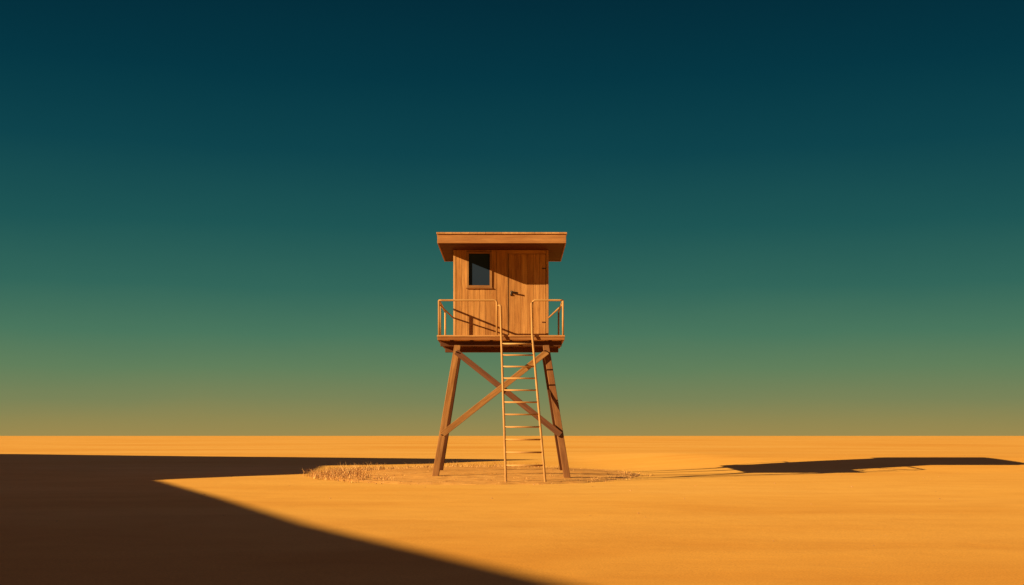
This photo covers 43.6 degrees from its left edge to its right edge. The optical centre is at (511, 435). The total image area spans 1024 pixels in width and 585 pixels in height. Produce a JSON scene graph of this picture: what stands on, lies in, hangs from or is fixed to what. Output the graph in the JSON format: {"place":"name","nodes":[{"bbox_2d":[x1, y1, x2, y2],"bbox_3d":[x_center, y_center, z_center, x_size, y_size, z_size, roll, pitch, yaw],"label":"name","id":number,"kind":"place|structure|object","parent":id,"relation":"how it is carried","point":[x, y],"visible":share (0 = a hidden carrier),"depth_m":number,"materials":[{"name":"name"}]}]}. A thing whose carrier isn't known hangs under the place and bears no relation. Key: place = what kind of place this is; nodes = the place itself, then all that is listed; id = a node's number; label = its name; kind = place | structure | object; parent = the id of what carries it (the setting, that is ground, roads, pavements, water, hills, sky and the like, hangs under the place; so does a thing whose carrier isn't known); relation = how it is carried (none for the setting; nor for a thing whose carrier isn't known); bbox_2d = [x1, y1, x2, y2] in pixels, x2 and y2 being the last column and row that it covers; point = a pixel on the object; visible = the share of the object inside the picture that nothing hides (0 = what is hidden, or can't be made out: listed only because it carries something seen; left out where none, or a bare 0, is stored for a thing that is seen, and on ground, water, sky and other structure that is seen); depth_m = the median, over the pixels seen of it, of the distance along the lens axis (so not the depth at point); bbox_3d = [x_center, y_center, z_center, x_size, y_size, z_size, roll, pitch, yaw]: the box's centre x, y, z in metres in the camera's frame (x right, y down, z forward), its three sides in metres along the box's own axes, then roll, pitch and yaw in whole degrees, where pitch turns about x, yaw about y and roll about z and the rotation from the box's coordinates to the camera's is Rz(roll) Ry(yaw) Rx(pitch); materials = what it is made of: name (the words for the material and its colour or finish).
{"place":"outdoors","nodes":[
{"label":"outdoors","id":0,"kind":"place"},
{"bbox_2d":[0,436,1023,584],"bbox_3d":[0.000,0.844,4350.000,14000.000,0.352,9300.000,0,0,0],"label":"ground","id":1,"kind":"structure","parent":0,"point":[84,519],"depth_m":16.43,"materials":[{"name":"orange sand"}]},
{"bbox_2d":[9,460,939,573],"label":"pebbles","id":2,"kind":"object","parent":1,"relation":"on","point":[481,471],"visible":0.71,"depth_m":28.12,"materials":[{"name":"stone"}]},
{"bbox_2d":[303,460,649,484],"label":"dry grass","id":3,"kind":"structure","parent":1,"relation":"on","point":[341,472],"depth_m":32.00,"materials":[{"name":"beige plant"}]},
{"bbox_2d":[328,467,639,484],"bbox_3d":[-0.802,0.970,33.457,8.321,0.156,14.285,0,0,0],"label":"sand patch","id":4,"kind":"object","parent":1,"relation":"on","point":[464,475],"visible":0.88,"depth_m":29.62,"materials":[{"name":"sand"}]},
{"bbox_2d":[432,232,570,481],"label":"lookout tower","id":5,"kind":"structure","parent":1,"relation":"on","point":[500,299],"depth_m":30.99,"materials":[{"name":"brown wood"}]},
{"bbox_2d":[466,251,492,288],"bbox_3d":[-0.792,-4.011,30.995,0.645,0.898,0.070,0,0,0],"label":"window","id":6,"kind":"structure","parent":5,"relation":"in","point":[479,264],"depth_m":31.02,"materials":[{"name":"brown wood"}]},
{"bbox_2d":[507,254,545,334],"bbox_3d":[0.354,-3.428,30.983,0.944,2.140,0.134,0,0,0],"label":"door","id":7,"kind":"structure","parent":5,"relation":"in","point":[527,272],"depth_m":31.00,"materials":[{"name":"brown wood"}]},
{"bbox_2d":[0,0,1023,435],"label":"sky","id":8,"kind":"structure","parent":0,"point":[218,217],"materials":[{"name":"teal"}]}
]}

